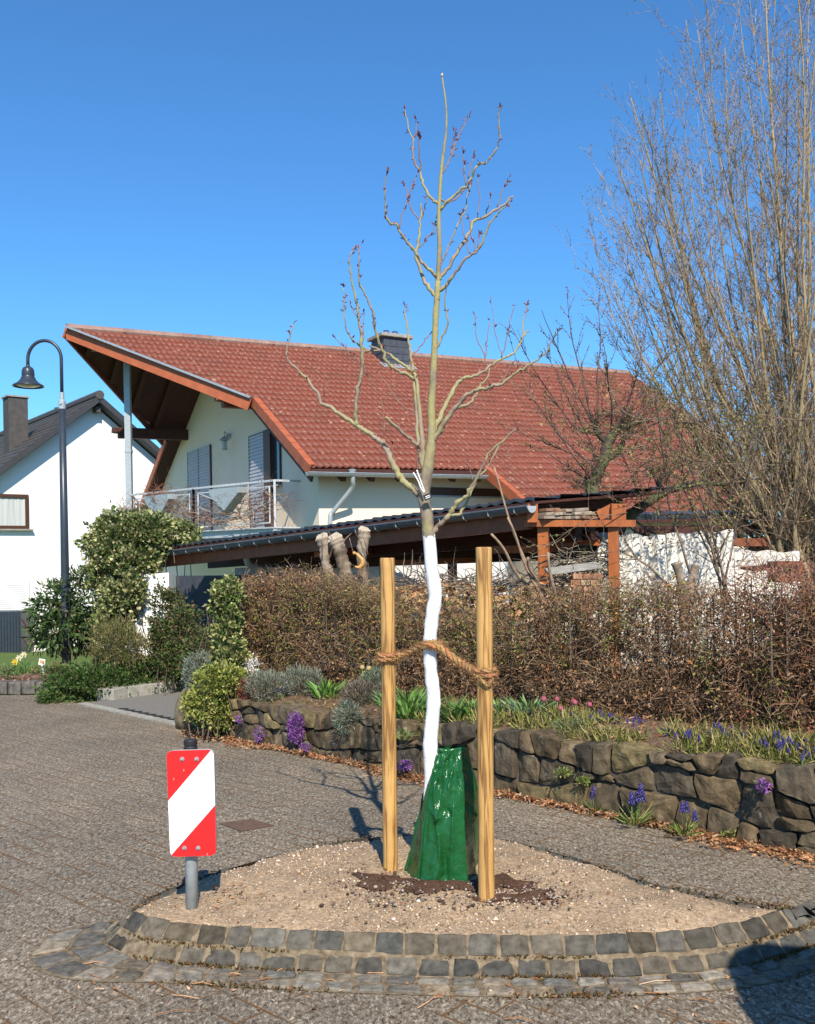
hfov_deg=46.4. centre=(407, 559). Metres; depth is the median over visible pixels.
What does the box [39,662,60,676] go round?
bed plant
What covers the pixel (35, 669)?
grass
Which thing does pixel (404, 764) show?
aubrieta
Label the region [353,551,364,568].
wooden ornament
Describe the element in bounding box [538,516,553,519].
board
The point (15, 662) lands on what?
daffodil
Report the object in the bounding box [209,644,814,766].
garden soil
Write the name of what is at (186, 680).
lavender
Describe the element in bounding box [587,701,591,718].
tulip
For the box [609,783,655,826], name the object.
grape hyacinth
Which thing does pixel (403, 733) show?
succulent
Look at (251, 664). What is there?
hyacinth
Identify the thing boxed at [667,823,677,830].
wall plant
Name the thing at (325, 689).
leafy perennial
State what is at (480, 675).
coir rope
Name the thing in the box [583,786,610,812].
grape hyacinth
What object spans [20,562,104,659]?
shrub
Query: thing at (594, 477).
fruit tree
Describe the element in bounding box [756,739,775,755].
grape hyacinth
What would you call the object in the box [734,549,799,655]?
fabric screen
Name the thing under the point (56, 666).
bed plant
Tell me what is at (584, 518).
board
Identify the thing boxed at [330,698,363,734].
lavender
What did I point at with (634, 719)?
grape hyacinth
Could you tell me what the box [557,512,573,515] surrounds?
board
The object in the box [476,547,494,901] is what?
tree stake
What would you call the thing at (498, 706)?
leafy perennial
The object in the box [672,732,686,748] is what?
grape hyacinth
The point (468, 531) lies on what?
carport
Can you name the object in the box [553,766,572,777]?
wall plant
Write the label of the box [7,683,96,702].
ground
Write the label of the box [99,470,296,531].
climbing vine
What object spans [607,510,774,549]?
garden shed
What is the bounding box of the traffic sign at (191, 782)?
[167,738,216,909]
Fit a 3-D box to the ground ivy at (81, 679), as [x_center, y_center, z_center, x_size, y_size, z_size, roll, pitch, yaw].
[-3.927,1.491,12.603,2.206,0.649,1.366,-1,0,-43]
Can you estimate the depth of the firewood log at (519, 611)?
9.48 m
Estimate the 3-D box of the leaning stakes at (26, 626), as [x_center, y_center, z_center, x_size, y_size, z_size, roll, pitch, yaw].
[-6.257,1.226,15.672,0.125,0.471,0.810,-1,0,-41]
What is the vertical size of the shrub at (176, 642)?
1.554 m
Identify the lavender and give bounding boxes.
[180,649,214,691]
[240,667,293,701]
[278,663,326,695]
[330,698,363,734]
[337,677,380,707]
[357,664,396,699]
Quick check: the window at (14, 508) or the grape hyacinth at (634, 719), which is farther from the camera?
the window at (14, 508)
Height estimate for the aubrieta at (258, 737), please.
0.163 m
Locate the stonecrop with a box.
[236,677,254,699]
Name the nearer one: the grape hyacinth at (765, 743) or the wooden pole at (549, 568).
the grape hyacinth at (765, 743)
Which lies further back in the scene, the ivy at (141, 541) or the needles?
the ivy at (141, 541)
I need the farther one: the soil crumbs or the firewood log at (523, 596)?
the firewood log at (523, 596)
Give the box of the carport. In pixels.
[160,487,673,679]
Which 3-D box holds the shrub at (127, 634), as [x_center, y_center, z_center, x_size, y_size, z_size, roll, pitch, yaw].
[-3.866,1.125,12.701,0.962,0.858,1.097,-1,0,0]
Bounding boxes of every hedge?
[230,557,814,732]
[712,536,814,731]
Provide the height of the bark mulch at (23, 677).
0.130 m
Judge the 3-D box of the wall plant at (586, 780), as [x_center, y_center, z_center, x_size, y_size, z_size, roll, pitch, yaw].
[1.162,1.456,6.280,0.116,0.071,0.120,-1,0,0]
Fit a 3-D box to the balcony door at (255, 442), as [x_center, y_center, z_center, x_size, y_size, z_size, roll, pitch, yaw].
[-3.608,-1.847,22.949,0.055,2.405,1.124,-1,0,-30]
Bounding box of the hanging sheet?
[597,532,666,668]
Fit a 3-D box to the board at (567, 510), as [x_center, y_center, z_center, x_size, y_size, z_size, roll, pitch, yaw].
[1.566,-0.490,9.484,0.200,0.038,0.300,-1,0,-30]
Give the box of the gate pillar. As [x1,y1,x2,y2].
[136,572,173,654]
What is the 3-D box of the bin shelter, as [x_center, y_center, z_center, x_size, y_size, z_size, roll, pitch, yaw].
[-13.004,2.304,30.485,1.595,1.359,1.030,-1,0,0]
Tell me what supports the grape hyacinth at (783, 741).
on the garden soil at (656, 742)
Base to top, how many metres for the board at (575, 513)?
0.038 m
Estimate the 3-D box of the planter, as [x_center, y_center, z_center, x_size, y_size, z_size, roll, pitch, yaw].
[-5.964,-1.316,22.972,1.003,0.500,0.260,-1,0,41]
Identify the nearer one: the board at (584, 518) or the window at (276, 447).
the board at (584, 518)
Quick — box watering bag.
[404,745,477,881]
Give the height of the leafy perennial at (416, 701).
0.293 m
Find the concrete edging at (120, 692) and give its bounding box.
[96,679,185,700]
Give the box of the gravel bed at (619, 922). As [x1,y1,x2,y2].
[125,835,776,934]
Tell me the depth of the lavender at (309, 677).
9.07 m
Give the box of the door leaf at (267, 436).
[263,429,273,526]
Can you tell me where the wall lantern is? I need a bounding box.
[220,431,230,449]
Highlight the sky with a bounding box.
[0,0,814,537]
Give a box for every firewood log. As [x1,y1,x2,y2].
[458,598,474,604]
[492,594,508,601]
[498,603,512,610]
[508,596,516,601]
[515,593,530,600]
[515,609,524,616]
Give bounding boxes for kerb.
[0,680,44,694]
[31,834,814,995]
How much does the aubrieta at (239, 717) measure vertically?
0.091 m
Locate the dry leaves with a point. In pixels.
(416, 778)
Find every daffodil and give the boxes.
[8,659,23,674]
[16,655,28,668]
[18,652,33,673]
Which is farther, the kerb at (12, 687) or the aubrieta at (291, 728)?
the kerb at (12, 687)
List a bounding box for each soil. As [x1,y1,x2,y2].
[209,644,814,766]
[354,871,417,891]
[400,880,477,894]
[467,873,537,891]
[471,889,555,902]
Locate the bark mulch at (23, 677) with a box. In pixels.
[0,666,75,680]
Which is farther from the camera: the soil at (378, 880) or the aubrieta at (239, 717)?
the aubrieta at (239, 717)
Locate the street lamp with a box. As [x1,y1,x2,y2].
[12,339,70,667]
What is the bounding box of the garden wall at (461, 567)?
[235,562,508,671]
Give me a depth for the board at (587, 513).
9.34 m
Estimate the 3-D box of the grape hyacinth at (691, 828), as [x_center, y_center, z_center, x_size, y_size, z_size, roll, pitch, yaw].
[1.642,1.549,5.692,0.276,0.206,0.276,-1,0,0]
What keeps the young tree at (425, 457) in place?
on the gravel bed at (619, 922)
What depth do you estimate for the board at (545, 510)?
9.34 m
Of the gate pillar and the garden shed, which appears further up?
the garden shed
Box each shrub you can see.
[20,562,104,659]
[83,613,150,675]
[179,660,247,737]
[517,311,814,604]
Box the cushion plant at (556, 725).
[547,716,589,731]
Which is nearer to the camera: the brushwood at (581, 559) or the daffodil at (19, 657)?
the brushwood at (581, 559)
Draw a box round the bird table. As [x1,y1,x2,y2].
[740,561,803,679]
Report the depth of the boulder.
9.75 m
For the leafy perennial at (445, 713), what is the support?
on the garden soil at (656, 742)
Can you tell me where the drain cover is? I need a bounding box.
[219,819,273,830]
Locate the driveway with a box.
[88,686,195,720]
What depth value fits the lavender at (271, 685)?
9.05 m
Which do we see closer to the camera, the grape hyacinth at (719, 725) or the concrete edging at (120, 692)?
the grape hyacinth at (719, 725)
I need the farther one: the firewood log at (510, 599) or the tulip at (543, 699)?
the firewood log at (510, 599)
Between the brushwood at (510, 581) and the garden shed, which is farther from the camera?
the garden shed
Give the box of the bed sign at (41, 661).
[38,658,44,672]
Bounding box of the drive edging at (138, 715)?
[77,702,175,725]
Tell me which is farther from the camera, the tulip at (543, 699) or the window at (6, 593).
the window at (6, 593)
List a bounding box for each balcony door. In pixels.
[187,444,212,529]
[248,432,263,527]
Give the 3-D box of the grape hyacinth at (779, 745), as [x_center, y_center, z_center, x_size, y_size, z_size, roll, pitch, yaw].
[2.211,1.129,5.562,0.119,0.120,0.167,-1,0,22]
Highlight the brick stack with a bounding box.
[544,562,602,609]
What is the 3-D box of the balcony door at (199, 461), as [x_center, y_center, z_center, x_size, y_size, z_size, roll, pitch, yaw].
[-5.884,-1.879,26.891,0.055,2.548,2.097,-1,0,-30]
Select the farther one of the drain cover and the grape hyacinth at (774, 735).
the drain cover
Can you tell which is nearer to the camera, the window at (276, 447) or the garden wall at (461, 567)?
the garden wall at (461, 567)
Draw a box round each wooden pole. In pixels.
[490,533,526,584]
[494,467,546,610]
[507,517,544,600]
[526,557,539,586]
[547,552,557,634]
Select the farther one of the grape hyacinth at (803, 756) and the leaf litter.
the grape hyacinth at (803, 756)
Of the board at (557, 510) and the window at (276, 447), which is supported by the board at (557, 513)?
the board at (557, 510)
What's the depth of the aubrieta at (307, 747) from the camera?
8.24 m
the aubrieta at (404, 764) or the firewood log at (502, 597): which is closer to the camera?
the aubrieta at (404, 764)
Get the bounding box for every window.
[0,494,33,530]
[0,580,33,619]
[270,435,282,486]
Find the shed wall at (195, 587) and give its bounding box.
[176,575,304,675]
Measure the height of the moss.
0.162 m
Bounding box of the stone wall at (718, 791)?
[190,696,814,855]
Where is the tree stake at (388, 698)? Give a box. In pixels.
[380,558,397,871]
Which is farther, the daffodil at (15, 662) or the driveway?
the daffodil at (15, 662)
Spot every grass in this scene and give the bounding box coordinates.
[0,665,71,679]
[399,692,814,763]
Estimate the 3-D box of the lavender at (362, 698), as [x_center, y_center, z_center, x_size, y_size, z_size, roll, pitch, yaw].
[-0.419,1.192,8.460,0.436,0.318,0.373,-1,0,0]
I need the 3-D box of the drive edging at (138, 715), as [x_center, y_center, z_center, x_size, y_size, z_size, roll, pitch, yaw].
[-3.153,1.749,10.796,0.110,0.020,2.468,-1,0,-44]
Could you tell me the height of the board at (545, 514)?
0.038 m
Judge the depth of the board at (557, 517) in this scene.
9.34 m
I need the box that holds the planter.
[144,494,176,514]
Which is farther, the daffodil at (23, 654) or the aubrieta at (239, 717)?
the daffodil at (23, 654)
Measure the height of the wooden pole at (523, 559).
0.833 m
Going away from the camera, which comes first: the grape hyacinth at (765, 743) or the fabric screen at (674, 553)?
the grape hyacinth at (765, 743)
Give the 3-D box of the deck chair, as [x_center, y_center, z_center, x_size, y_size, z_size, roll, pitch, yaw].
[-4.019,-1.350,21.288,1.030,0.500,0.260,-1,0,41]
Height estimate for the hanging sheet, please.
1.667 m
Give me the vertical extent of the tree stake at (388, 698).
1.663 m
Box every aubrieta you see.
[234,715,242,723]
[254,725,264,743]
[286,709,305,744]
[299,741,310,751]
[397,759,414,770]
[753,777,771,793]
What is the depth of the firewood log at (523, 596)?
9.51 m
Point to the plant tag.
(427, 496)
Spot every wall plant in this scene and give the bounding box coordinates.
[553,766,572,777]
[575,775,590,785]
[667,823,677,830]
[718,828,736,838]
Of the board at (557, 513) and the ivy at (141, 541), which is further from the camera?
the ivy at (141, 541)
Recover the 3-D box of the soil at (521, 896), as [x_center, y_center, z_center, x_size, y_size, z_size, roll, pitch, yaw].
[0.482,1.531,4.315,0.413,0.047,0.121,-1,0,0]
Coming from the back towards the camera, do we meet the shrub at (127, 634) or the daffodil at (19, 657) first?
the daffodil at (19, 657)
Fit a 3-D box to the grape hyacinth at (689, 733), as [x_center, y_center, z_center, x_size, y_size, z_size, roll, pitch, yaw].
[1.828,1.150,6.039,0.145,0.146,0.204,-1,0,16]
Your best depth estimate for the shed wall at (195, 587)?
15.85 m
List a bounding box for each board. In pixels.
[538,508,559,511]
[538,509,561,512]
[538,512,554,515]
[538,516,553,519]
[546,516,561,519]
[548,512,562,515]
[553,516,570,519]
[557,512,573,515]
[562,509,578,511]
[564,516,579,519]
[570,515,598,519]
[571,511,591,514]
[572,508,588,511]
[574,512,595,515]
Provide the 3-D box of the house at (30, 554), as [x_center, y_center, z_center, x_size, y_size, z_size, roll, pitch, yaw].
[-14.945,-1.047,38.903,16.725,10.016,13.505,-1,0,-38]
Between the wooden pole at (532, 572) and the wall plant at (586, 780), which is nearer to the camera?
the wall plant at (586, 780)
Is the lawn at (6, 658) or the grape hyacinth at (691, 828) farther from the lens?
the lawn at (6, 658)
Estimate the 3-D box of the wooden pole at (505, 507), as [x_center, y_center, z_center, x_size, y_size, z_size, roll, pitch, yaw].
[1.053,-0.186,8.883,0.567,1.346,0.037,-1,0,-27]
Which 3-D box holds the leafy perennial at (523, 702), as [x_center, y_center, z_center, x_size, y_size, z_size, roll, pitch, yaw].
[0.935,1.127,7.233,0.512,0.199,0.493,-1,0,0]
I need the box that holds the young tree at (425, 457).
[283,73,562,799]
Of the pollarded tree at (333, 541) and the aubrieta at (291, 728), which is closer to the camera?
the aubrieta at (291, 728)
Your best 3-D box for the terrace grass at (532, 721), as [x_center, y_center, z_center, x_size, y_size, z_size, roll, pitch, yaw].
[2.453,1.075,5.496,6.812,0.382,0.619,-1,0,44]
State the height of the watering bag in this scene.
0.725 m
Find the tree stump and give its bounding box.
[671,561,699,628]
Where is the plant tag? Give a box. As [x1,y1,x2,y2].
[413,470,431,500]
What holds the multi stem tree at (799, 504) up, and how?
on the garden soil at (656, 742)
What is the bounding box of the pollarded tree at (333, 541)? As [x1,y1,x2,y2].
[316,526,370,604]
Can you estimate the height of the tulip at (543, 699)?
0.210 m
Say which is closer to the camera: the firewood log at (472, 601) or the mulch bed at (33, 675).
the firewood log at (472, 601)
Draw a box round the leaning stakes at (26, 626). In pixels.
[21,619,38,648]
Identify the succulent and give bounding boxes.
[396,727,418,740]
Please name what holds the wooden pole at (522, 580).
on the brushwood at (510, 581)
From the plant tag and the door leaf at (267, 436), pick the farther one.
the door leaf at (267, 436)
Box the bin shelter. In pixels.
[0,610,32,652]
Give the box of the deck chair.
[209,487,246,510]
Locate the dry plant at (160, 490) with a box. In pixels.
[134,474,191,510]
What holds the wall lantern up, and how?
attached to the house at (187, 400)
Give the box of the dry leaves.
[176,728,814,869]
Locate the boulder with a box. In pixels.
[174,688,191,729]
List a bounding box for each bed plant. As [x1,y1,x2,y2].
[0,662,23,678]
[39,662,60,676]
[46,661,66,674]
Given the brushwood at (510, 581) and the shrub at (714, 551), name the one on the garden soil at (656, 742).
the shrub at (714, 551)
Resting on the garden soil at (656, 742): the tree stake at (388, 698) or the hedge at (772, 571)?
the hedge at (772, 571)
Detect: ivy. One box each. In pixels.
[30,650,180,703]
[72,500,204,602]
[85,567,150,648]
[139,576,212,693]
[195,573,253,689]
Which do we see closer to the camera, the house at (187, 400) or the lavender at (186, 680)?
the lavender at (186, 680)
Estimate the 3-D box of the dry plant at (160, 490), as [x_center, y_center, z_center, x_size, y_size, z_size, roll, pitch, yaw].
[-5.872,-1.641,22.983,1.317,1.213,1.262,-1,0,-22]
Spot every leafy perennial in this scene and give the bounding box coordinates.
[302,678,346,698]
[369,690,399,705]
[370,686,444,718]
[424,692,476,722]
[441,696,503,718]
[476,697,521,714]
[497,694,560,718]
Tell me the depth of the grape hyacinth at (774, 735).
5.80 m
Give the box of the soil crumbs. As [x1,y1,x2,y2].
[289,850,601,928]
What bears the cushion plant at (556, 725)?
on the garden soil at (656, 742)
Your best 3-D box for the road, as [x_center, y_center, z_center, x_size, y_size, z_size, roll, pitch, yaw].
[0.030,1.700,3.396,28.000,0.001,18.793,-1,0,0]
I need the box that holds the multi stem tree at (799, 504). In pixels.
[552,0,814,637]
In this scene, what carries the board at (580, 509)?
on the board at (567, 510)
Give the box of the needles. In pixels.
[83,961,734,1023]
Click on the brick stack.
(577, 567)
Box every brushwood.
[357,545,625,608]
[515,509,647,605]
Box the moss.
[111,835,814,999]
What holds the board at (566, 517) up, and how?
on the carport
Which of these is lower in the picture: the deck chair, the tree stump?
the tree stump
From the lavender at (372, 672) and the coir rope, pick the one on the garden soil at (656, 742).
the lavender at (372, 672)
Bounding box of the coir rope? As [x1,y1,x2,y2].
[373,637,500,688]
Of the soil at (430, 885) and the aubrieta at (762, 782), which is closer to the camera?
the soil at (430, 885)
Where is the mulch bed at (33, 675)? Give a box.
[0,673,110,682]
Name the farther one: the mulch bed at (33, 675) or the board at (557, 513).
the mulch bed at (33, 675)
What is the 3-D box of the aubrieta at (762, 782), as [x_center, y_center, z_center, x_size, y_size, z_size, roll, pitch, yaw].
[2.025,1.284,5.419,0.100,0.092,0.162,-1,0,0]
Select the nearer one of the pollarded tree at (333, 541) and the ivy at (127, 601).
the pollarded tree at (333, 541)
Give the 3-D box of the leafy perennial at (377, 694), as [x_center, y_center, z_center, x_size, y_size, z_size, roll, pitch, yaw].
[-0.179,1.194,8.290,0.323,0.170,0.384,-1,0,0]
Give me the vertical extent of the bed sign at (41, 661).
0.266 m
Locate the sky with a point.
(202, 167)
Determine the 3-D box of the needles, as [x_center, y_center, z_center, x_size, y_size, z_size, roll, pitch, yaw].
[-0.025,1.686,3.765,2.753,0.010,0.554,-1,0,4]
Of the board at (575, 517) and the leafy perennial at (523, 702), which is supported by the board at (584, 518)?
the board at (575, 517)
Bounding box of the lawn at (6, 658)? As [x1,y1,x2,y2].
[0,648,125,672]
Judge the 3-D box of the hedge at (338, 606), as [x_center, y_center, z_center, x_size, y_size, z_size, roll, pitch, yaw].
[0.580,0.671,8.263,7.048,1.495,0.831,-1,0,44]
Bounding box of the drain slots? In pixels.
[118,708,173,719]
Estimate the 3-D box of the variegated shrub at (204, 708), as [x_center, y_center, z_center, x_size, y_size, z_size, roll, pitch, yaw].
[-1.905,1.344,9.339,0.680,0.724,0.827,-1,0,0]
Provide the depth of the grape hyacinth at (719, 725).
6.10 m
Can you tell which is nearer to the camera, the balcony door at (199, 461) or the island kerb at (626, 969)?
the island kerb at (626, 969)
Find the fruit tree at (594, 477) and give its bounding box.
[495,286,781,647]
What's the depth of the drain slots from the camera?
10.80 m
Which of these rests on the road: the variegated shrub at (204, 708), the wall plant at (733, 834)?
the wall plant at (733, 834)
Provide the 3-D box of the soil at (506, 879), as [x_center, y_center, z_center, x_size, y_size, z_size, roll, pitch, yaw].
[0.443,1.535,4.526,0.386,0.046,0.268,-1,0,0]
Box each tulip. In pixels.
[540,695,546,702]
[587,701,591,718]
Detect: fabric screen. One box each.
[666,529,735,664]
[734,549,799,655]
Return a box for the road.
[0,695,814,1023]
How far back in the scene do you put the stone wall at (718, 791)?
6.22 m
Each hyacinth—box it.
[242,653,262,683]
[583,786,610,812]
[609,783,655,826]
[627,715,640,723]
[662,801,704,836]
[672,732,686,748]
[684,729,704,749]
[713,722,731,741]
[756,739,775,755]
[765,738,784,756]
[768,730,779,739]
[774,742,792,762]
[790,751,814,766]
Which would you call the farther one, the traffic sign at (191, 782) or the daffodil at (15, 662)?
the daffodil at (15, 662)
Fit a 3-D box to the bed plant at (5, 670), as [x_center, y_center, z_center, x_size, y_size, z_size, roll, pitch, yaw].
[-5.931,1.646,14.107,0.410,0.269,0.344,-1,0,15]
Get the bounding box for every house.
[0,390,159,651]
[62,323,745,654]
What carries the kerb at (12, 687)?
on the ground at (88, 700)
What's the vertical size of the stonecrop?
0.286 m
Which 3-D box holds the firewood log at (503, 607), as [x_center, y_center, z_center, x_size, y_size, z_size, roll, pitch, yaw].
[1.013,0.474,9.713,0.071,0.082,0.333,-1,0,29]
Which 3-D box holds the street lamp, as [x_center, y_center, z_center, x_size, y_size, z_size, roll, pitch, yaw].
[-5.891,-0.829,15.303,0.857,5.463,0.490,-1,0,0]
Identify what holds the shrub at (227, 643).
on the garden soil at (656, 742)

